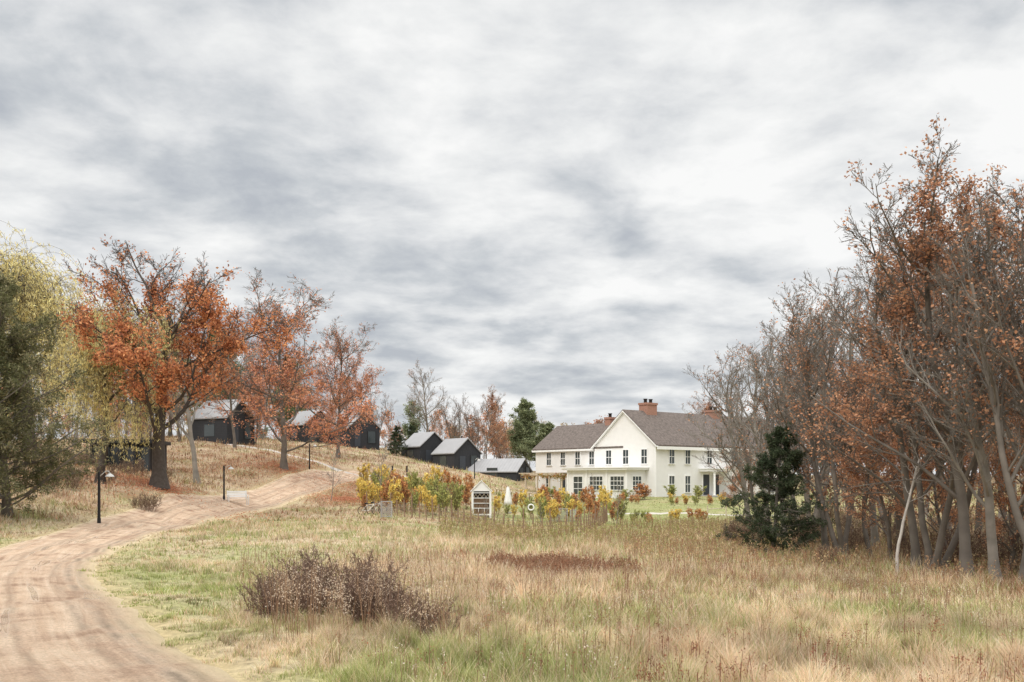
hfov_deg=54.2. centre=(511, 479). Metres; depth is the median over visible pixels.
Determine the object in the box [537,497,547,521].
garden shrub
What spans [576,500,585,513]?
garden shrub
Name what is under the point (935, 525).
brush shrub
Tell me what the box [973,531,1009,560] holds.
brush shrub
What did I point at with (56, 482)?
brush shrub
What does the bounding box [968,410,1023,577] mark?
woodland tree
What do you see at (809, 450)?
woodland tree
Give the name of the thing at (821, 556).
brush shrub
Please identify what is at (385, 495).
garden shrub
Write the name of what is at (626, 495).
foundation shrub
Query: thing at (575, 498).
garden shrub
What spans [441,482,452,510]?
garden shrub
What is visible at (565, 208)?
sky
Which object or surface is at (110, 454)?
window
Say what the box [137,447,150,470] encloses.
window
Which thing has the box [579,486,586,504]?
garden shrub
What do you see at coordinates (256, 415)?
hill tree
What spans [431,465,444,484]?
garden shrub
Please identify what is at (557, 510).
garden shrub
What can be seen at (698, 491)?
foundation shrub
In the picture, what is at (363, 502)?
garden shrub
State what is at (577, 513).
garden shrub
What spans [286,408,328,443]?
cabin
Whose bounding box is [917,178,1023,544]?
woodland tree
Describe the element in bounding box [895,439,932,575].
birch tree
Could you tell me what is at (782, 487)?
cedar tree
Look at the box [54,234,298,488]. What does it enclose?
oak tree
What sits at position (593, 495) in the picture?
garden shrub
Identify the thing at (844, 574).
seed head weeds
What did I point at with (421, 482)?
garden shrub
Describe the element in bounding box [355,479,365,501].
garden shrub
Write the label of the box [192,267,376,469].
maple tree
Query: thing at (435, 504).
garden shrub
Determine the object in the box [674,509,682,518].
garden shrub
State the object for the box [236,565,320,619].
bush
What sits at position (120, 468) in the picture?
brush shrub
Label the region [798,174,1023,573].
woodland tree
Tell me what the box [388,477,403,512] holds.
garden shrub
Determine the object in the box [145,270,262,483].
bare tree
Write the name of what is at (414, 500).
garden shrub
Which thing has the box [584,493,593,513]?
garden shrub
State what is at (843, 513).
brush shrub
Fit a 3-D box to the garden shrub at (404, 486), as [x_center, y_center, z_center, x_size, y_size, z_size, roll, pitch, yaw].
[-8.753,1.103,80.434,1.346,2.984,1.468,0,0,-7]
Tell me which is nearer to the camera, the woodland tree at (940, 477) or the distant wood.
the woodland tree at (940, 477)
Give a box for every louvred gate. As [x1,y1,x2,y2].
[381,501,391,516]
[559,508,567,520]
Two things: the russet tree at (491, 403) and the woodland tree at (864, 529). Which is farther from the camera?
the russet tree at (491, 403)
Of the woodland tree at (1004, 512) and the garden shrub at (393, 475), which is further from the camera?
the garden shrub at (393, 475)
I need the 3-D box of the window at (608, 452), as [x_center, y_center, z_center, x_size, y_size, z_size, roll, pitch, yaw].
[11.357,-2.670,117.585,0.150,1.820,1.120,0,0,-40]
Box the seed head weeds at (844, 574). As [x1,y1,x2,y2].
[238,545,1023,681]
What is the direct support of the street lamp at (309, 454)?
on the ground at (238, 669)
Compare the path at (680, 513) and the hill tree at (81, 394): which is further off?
the hill tree at (81, 394)
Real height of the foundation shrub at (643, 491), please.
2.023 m
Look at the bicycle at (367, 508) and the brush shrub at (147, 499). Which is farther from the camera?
the bicycle at (367, 508)
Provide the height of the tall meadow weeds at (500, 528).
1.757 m
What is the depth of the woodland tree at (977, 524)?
55.68 m
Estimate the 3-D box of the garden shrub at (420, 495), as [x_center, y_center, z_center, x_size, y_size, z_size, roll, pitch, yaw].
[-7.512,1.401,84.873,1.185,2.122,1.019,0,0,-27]
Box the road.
[0,469,362,681]
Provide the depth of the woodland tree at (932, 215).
31.91 m
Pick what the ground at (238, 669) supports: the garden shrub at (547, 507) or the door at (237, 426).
the garden shrub at (547, 507)
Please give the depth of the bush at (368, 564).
16.06 m
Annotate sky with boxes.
[0,0,1023,474]
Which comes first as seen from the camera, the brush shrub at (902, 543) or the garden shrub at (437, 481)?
the brush shrub at (902, 543)
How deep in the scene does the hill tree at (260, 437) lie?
135.16 m
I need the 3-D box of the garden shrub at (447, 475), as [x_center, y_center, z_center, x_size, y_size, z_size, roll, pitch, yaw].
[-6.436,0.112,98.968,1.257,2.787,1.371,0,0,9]
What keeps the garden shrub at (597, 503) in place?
on the ground at (238, 669)
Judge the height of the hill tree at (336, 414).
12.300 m
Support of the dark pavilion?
on the ground at (238, 669)
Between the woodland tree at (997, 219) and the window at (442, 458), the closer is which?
the woodland tree at (997, 219)
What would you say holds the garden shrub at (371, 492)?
on the ground at (238, 669)
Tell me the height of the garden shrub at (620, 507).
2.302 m
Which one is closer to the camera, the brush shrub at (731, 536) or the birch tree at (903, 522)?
the birch tree at (903, 522)
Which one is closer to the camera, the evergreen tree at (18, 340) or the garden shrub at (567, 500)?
the evergreen tree at (18, 340)
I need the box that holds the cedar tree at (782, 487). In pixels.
[715,423,839,553]
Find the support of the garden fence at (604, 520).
on the ground at (238, 669)
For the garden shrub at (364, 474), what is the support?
on the ground at (238, 669)
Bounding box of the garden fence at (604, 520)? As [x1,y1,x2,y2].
[366,491,607,532]
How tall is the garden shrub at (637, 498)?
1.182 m
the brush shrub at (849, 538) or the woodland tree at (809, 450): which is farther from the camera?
the woodland tree at (809, 450)
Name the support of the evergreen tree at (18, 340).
on the ground at (238, 669)
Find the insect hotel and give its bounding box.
[470,480,492,517]
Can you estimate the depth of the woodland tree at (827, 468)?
74.27 m
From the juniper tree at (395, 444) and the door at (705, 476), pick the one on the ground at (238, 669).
the juniper tree at (395, 444)
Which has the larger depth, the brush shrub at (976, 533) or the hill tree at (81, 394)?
the hill tree at (81, 394)
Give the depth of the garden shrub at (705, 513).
82.96 m
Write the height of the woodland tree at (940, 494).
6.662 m
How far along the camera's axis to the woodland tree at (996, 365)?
29.72 m
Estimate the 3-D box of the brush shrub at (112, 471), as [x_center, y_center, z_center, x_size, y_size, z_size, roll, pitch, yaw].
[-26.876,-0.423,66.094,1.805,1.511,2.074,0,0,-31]
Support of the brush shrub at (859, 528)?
on the ground at (238, 669)
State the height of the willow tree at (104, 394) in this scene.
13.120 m
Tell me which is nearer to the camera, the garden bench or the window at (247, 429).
the garden bench
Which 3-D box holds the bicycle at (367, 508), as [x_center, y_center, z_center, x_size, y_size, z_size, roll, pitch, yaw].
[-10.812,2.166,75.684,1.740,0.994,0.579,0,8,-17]
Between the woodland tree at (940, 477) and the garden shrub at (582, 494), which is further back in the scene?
the garden shrub at (582, 494)
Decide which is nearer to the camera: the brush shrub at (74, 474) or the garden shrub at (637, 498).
the brush shrub at (74, 474)
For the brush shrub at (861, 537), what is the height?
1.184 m
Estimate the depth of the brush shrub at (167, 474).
71.04 m
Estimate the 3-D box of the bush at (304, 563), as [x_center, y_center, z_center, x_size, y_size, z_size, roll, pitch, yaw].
[-3.491,1.742,16.728,1.992,1.308,1.487,0,0,34]
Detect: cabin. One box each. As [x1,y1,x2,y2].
[191,397,255,444]
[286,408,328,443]
[329,412,380,449]
[401,430,442,461]
[431,436,482,469]
[468,456,532,480]
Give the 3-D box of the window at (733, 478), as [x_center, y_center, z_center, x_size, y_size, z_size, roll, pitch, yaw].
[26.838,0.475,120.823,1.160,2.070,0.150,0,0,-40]
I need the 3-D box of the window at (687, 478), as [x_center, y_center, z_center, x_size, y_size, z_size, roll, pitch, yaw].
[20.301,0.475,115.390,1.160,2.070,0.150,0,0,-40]
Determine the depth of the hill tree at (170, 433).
129.74 m
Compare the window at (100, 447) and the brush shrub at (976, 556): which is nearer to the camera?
the brush shrub at (976, 556)
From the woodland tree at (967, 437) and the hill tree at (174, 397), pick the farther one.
the hill tree at (174, 397)
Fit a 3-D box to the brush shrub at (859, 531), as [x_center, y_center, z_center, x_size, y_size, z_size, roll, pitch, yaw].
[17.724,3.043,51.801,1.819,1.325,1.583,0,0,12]
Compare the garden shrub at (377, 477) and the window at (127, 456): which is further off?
the garden shrub at (377, 477)
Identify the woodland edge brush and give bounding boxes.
[623,528,1020,581]
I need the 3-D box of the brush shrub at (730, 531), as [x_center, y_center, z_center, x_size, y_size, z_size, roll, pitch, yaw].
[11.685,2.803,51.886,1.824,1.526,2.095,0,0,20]
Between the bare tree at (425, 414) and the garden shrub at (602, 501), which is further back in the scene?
the bare tree at (425, 414)
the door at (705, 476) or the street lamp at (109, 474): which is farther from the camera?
the door at (705, 476)
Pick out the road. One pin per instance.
(61, 620)
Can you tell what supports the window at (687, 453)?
in the white house
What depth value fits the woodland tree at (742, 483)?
73.89 m
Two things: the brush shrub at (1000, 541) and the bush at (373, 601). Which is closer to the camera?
the bush at (373, 601)
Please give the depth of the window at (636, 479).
112.16 m
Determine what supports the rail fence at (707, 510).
on the ground at (238, 669)
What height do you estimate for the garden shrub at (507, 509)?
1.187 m
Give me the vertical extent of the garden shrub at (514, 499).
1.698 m
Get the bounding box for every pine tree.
[502,398,539,459]
[514,421,556,466]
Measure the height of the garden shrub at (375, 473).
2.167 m
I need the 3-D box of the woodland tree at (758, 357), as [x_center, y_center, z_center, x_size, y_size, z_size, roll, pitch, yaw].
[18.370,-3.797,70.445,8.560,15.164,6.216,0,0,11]
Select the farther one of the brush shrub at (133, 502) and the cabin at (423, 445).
the cabin at (423, 445)
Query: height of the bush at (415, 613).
0.816 m
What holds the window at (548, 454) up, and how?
in the white house
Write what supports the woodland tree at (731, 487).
on the ground at (238, 669)
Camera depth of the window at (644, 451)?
113.29 m
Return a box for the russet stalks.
[627,611,1023,681]
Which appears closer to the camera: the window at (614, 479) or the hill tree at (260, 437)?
the window at (614, 479)
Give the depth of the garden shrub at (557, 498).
90.71 m
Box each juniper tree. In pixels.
[385,425,408,456]
[399,424,417,443]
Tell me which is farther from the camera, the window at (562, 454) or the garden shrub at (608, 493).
the window at (562, 454)
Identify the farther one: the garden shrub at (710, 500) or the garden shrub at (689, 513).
the garden shrub at (710, 500)
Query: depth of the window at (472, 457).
133.39 m
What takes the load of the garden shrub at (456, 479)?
on the ground at (238, 669)
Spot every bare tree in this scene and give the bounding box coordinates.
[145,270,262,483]
[402,361,450,431]
[436,394,467,438]
[460,402,486,447]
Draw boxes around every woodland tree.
[672,342,800,517]
[682,338,804,526]
[686,391,734,414]
[713,312,826,534]
[713,323,819,524]
[717,449,760,518]
[744,278,857,526]
[749,270,905,551]
[761,113,1023,579]
[761,280,937,554]
[773,318,863,517]
[775,209,978,568]
[776,358,847,514]
[777,292,872,533]
[781,255,917,549]
[794,361,948,556]
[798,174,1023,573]
[826,390,947,559]
[828,285,943,535]
[831,226,1019,549]
[847,185,1003,557]
[856,169,1023,583]
[876,275,1017,485]
[876,405,994,565]
[887,362,947,517]
[892,237,1023,539]
[907,164,1023,567]
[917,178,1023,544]
[927,163,1023,585]
[946,271,1022,537]
[958,225,1022,437]
[958,231,1023,442]
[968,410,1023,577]
[972,374,1022,518]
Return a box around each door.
[234,424,238,442]
[355,431,359,445]
[426,450,431,461]
[460,456,465,469]
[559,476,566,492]
[702,473,709,494]
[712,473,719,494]
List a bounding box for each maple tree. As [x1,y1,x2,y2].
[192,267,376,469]
[276,315,385,457]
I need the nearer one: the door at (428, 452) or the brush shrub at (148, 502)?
the brush shrub at (148, 502)
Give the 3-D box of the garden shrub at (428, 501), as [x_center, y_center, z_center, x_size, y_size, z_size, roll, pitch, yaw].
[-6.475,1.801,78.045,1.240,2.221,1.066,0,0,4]
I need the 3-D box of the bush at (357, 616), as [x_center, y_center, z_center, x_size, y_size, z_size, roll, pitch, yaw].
[-2.276,1.838,15.459,1.532,1.006,1.144,0,0,42]
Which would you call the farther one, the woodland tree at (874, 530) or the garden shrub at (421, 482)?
the garden shrub at (421, 482)
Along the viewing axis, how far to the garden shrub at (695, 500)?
100.03 m
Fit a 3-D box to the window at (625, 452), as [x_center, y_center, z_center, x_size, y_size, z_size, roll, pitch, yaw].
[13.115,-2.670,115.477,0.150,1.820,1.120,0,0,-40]
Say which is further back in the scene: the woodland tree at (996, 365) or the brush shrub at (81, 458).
the brush shrub at (81, 458)
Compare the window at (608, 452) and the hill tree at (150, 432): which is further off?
the window at (608, 452)
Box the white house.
[532,399,791,498]
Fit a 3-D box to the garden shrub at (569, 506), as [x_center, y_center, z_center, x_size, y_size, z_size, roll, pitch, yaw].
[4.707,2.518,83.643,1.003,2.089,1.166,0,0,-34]
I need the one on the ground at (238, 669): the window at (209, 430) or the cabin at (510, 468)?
the cabin at (510, 468)
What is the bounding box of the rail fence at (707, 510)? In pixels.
[687,506,726,518]
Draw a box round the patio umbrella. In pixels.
[504,486,511,512]
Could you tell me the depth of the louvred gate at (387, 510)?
73.21 m
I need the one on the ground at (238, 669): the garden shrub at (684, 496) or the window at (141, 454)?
the garden shrub at (684, 496)
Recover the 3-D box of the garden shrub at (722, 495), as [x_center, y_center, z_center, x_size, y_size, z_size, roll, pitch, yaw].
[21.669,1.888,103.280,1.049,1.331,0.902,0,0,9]
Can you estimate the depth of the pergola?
122.00 m
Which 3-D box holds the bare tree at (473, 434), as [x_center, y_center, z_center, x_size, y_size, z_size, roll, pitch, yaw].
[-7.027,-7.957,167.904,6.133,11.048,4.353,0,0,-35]
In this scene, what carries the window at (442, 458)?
in the cabin at (461, 452)
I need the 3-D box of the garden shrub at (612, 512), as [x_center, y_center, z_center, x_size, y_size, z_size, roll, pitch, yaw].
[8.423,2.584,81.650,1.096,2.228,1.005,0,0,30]
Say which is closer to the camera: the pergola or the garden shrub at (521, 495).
the garden shrub at (521, 495)
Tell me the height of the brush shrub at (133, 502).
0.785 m
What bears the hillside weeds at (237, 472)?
on the ground at (238, 669)
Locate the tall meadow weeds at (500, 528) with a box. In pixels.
[438,508,750,548]
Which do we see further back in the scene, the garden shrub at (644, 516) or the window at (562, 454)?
the window at (562, 454)
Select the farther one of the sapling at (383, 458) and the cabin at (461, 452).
the cabin at (461, 452)
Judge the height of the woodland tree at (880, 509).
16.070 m
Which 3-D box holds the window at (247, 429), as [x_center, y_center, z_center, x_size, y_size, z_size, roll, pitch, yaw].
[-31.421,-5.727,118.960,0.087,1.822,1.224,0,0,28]
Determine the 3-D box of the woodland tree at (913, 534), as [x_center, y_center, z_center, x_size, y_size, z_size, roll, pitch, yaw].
[13.426,-2.889,35.779,7.017,12.605,7.221,0,0,25]
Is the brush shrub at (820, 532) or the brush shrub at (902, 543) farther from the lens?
the brush shrub at (820, 532)
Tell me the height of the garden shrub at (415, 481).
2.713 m
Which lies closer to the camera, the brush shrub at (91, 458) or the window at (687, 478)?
the brush shrub at (91, 458)
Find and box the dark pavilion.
[81,439,170,473]
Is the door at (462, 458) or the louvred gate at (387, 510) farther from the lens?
the door at (462, 458)
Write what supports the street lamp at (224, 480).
on the ground at (238, 669)
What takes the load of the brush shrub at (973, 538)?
on the ground at (238, 669)
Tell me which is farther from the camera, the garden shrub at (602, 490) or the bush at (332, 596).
the garden shrub at (602, 490)
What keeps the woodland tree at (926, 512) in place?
on the ground at (238, 669)
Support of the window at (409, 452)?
in the cabin at (423, 445)
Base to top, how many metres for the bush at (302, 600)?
0.918 m
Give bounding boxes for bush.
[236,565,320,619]
[259,570,332,621]
[266,543,354,616]
[302,562,355,614]
[306,549,409,621]
[334,564,410,626]
[353,572,416,627]
[377,587,460,635]
[411,608,462,637]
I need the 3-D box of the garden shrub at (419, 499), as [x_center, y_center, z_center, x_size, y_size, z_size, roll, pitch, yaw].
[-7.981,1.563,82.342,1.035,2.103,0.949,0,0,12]
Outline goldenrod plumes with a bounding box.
[255,554,456,650]
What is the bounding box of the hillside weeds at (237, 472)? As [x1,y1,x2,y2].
[9,434,530,519]
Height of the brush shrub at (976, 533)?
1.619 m
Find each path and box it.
[228,444,358,475]
[608,512,738,515]
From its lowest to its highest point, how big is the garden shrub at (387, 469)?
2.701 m
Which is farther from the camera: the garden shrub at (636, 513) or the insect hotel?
the garden shrub at (636, 513)
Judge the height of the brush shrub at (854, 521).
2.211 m
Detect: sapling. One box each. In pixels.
[325,450,340,500]
[370,445,392,503]
[612,480,626,522]
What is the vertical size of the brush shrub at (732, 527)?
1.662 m
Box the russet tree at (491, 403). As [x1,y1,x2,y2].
[474,385,511,458]
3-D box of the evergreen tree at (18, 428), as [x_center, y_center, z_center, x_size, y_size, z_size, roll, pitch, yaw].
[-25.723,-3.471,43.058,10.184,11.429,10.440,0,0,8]
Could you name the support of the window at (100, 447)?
in the dark pavilion
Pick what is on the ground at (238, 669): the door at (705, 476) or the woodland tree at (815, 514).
the woodland tree at (815, 514)
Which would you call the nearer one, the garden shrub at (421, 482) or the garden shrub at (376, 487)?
the garden shrub at (376, 487)
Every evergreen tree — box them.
[0,266,127,516]
[0,314,65,520]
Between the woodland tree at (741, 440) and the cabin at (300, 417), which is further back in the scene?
the cabin at (300, 417)
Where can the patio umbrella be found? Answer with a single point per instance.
(507, 500)
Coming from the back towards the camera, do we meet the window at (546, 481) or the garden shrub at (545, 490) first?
the window at (546, 481)
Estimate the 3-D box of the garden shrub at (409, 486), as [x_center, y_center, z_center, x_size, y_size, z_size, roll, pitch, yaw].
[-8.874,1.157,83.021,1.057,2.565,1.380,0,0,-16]
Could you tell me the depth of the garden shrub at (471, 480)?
98.68 m
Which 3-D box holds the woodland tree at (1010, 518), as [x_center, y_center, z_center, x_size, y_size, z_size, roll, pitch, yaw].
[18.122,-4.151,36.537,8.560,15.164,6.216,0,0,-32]
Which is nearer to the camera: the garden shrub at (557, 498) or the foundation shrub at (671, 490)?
the garden shrub at (557, 498)
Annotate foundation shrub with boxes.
[548,486,557,497]
[621,489,633,499]
[631,483,651,499]
[663,484,676,494]
[693,485,705,498]
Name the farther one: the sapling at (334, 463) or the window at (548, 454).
the window at (548, 454)
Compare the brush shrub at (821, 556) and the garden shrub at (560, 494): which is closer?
the brush shrub at (821, 556)
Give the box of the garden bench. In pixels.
[227,490,248,504]
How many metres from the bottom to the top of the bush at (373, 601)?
0.906 m
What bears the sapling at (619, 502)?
on the ground at (238, 669)
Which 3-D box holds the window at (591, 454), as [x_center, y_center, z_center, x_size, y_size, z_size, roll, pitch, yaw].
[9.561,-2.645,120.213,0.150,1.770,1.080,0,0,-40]
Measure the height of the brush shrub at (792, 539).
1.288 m
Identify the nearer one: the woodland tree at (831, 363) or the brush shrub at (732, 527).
the brush shrub at (732, 527)
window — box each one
[93,447,106,462]
[107,447,121,466]
[122,447,135,468]
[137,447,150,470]
[204,424,214,436]
[244,424,251,438]
[367,431,375,443]
[407,450,412,457]
[440,456,445,466]
[470,455,477,466]
[487,468,497,476]
[545,452,551,465]
[545,477,550,490]
[559,451,565,465]
[573,475,582,494]
[574,451,580,464]
[588,450,594,464]
[589,475,603,489]
[605,449,611,464]
[610,475,624,490]
[622,449,628,464]
[632,475,641,490]
[640,448,647,463]
[668,450,674,463]
[668,475,675,492]
[684,450,691,464]
[684,475,691,492]
[706,451,712,464]
[731,475,736,491]
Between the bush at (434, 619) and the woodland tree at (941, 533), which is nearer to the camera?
the bush at (434, 619)
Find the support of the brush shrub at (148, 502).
on the ground at (238, 669)
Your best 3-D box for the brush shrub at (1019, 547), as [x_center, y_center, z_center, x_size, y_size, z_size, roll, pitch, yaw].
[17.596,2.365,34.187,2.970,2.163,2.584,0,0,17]
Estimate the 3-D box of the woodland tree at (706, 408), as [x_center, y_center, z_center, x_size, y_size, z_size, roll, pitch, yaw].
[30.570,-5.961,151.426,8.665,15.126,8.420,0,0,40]
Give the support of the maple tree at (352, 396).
on the ground at (238, 669)
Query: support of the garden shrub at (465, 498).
on the ground at (238, 669)
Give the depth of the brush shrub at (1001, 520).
47.76 m
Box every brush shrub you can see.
[44,472,63,488]
[63,476,86,489]
[67,466,90,482]
[70,455,87,466]
[83,452,99,465]
[93,462,119,483]
[117,463,126,472]
[120,458,145,475]
[128,497,146,508]
[136,492,164,511]
[137,495,155,507]
[146,467,171,482]
[719,521,752,545]
[720,526,744,544]
[723,517,759,541]
[791,528,808,543]
[797,516,843,547]
[815,543,851,565]
[826,499,856,523]
[827,534,860,553]
[828,525,862,540]
[834,511,861,528]
[835,510,883,539]
[848,530,870,552]
[849,527,869,542]
[866,508,919,545]
[885,525,934,559]
[917,516,938,536]
[918,525,982,569]
[932,526,987,565]
[936,536,986,562]
[949,541,982,563]
[952,506,985,531]
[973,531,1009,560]
[975,519,1022,574]
[977,527,1008,553]
[995,513,1023,538]
[1001,520,1022,555]
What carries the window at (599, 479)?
in the white house
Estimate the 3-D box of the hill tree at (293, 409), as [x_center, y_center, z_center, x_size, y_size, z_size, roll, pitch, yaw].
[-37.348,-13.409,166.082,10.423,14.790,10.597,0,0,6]
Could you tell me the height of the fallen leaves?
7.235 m
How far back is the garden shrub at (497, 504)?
87.59 m
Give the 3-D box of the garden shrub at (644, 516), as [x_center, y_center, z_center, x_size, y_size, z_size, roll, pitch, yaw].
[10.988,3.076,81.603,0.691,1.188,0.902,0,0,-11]
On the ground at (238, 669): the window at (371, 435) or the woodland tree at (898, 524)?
the woodland tree at (898, 524)
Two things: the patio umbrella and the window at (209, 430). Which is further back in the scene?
the window at (209, 430)
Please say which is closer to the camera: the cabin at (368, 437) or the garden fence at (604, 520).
the garden fence at (604, 520)
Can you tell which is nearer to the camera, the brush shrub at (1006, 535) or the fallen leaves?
the brush shrub at (1006, 535)
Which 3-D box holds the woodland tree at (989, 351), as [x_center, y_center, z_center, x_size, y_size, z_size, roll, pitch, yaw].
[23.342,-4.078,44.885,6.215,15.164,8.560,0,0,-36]
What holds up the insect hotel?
on the ground at (238, 669)
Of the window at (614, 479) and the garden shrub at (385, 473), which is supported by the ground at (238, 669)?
the garden shrub at (385, 473)
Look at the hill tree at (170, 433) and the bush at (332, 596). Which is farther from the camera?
the hill tree at (170, 433)
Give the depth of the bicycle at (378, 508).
77.38 m
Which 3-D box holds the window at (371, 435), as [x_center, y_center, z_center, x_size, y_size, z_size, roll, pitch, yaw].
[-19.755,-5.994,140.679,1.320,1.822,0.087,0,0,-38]
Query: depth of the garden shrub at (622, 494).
93.27 m
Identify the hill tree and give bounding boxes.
[45,293,99,440]
[97,307,142,438]
[111,296,182,438]
[131,317,224,437]
[152,330,202,441]
[188,328,247,407]
[204,312,256,447]
[233,371,275,444]
[239,341,278,438]
[262,357,321,427]
[290,346,325,409]
[322,370,368,420]
[366,391,396,432]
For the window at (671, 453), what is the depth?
113.65 m
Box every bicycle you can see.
[358,501,379,514]
[365,502,386,513]
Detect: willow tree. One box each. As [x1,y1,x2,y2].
[0,220,108,456]
[27,289,180,483]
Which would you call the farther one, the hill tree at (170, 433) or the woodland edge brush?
the hill tree at (170, 433)
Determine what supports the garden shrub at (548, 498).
on the ground at (238, 669)
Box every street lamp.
[97,471,114,522]
[223,465,233,499]
[309,443,315,468]
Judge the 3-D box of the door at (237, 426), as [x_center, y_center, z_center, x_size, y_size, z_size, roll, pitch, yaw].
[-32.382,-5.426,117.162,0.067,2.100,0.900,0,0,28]
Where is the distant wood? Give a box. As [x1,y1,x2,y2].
[0,364,1023,495]
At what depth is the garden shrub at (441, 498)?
79.91 m
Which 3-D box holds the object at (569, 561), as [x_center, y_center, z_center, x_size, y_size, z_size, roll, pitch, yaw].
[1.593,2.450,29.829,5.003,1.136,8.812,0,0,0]
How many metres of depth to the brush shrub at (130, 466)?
75.69 m
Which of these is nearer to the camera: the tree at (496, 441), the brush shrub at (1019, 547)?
the brush shrub at (1019, 547)
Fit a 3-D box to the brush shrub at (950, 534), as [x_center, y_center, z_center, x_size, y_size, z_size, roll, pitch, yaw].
[15.973,2.517,36.556,2.205,1.845,2.533,0,0,-16]
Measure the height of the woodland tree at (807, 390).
12.655 m
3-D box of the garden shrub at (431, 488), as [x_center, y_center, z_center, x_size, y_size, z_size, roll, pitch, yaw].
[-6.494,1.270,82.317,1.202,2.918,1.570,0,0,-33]
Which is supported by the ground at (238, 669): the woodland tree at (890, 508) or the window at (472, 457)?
the woodland tree at (890, 508)
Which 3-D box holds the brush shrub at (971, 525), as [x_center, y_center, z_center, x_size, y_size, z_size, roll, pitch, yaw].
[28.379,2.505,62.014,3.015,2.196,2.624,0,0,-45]
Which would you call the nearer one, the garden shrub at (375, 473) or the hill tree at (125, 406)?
the garden shrub at (375, 473)
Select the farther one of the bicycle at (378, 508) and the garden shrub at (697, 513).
the garden shrub at (697, 513)
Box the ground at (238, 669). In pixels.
[0,437,1022,681]
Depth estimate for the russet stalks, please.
10.89 m
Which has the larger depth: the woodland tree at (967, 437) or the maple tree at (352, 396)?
the maple tree at (352, 396)
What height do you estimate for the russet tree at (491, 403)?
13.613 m
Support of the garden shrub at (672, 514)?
on the ground at (238, 669)
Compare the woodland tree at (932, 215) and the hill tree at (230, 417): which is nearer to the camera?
the woodland tree at (932, 215)
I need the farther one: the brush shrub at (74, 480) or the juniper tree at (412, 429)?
the juniper tree at (412, 429)
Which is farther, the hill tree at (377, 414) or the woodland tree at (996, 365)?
the hill tree at (377, 414)
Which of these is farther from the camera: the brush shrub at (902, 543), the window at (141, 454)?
the window at (141, 454)
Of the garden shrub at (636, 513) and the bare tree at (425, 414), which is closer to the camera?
the garden shrub at (636, 513)
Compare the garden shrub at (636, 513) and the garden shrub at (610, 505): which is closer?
the garden shrub at (636, 513)
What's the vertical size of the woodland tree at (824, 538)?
13.446 m
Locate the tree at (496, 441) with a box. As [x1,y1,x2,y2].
[487,421,510,458]
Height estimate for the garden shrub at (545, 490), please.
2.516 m
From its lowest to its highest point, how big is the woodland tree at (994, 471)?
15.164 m
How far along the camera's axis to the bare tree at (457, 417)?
172.33 m
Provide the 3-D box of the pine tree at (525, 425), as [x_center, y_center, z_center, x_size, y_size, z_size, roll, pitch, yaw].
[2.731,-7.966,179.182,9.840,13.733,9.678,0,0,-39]
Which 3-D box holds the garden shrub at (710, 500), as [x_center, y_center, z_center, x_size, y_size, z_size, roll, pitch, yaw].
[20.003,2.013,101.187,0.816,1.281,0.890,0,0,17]
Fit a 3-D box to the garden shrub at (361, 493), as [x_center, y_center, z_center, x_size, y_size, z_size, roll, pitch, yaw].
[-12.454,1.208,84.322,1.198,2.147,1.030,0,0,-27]
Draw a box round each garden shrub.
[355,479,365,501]
[357,463,369,480]
[358,483,369,500]
[360,493,367,509]
[362,480,382,508]
[369,467,378,481]
[370,471,379,484]
[371,481,384,505]
[377,468,391,485]
[379,476,389,510]
[380,464,395,474]
[387,470,397,497]
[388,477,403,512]
[396,477,410,510]
[400,479,411,507]
[408,470,419,489]
[409,489,419,512]
[410,487,421,508]
[418,477,423,489]
[418,485,426,505]
[422,471,434,488]
[422,490,436,515]
[424,478,439,497]
[429,496,437,513]
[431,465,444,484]
[432,474,439,491]
[433,488,447,514]
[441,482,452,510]
[442,468,452,489]
[447,473,462,495]
[447,480,466,515]
[460,483,471,509]
[463,473,474,495]
[493,496,501,513]
[504,504,509,515]
[511,505,517,516]
[512,492,518,507]
[518,489,527,508]
[523,497,534,518]
[534,490,544,505]
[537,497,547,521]
[540,485,549,498]
[544,501,554,522]
[545,495,551,511]
[550,498,560,521]
[552,488,562,507]
[558,486,564,504]
[561,499,575,520]
[563,494,573,511]
[571,492,579,512]
[575,509,581,523]
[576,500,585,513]
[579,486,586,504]
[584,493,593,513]
[586,486,595,502]
[590,499,599,521]
[597,485,606,500]
[598,491,607,507]
[602,490,612,501]
[607,501,613,517]
[609,499,620,523]
[613,499,629,524]
[615,492,624,508]
[633,494,639,502]
[633,509,639,517]
[642,511,648,521]
[668,509,677,521]
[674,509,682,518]
[681,493,690,503]
[686,508,693,516]
[691,495,698,504]
[693,508,702,521]
[701,510,707,519]
[706,494,713,503]
[718,493,725,502]
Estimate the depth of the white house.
116.92 m
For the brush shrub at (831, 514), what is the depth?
77.57 m
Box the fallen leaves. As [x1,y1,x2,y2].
[16,446,442,524]
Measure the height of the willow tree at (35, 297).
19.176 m
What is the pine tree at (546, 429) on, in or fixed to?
on the ground at (238, 669)
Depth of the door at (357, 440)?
139.28 m
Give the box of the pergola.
[519,472,566,495]
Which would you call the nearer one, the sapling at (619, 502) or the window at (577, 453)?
the sapling at (619, 502)

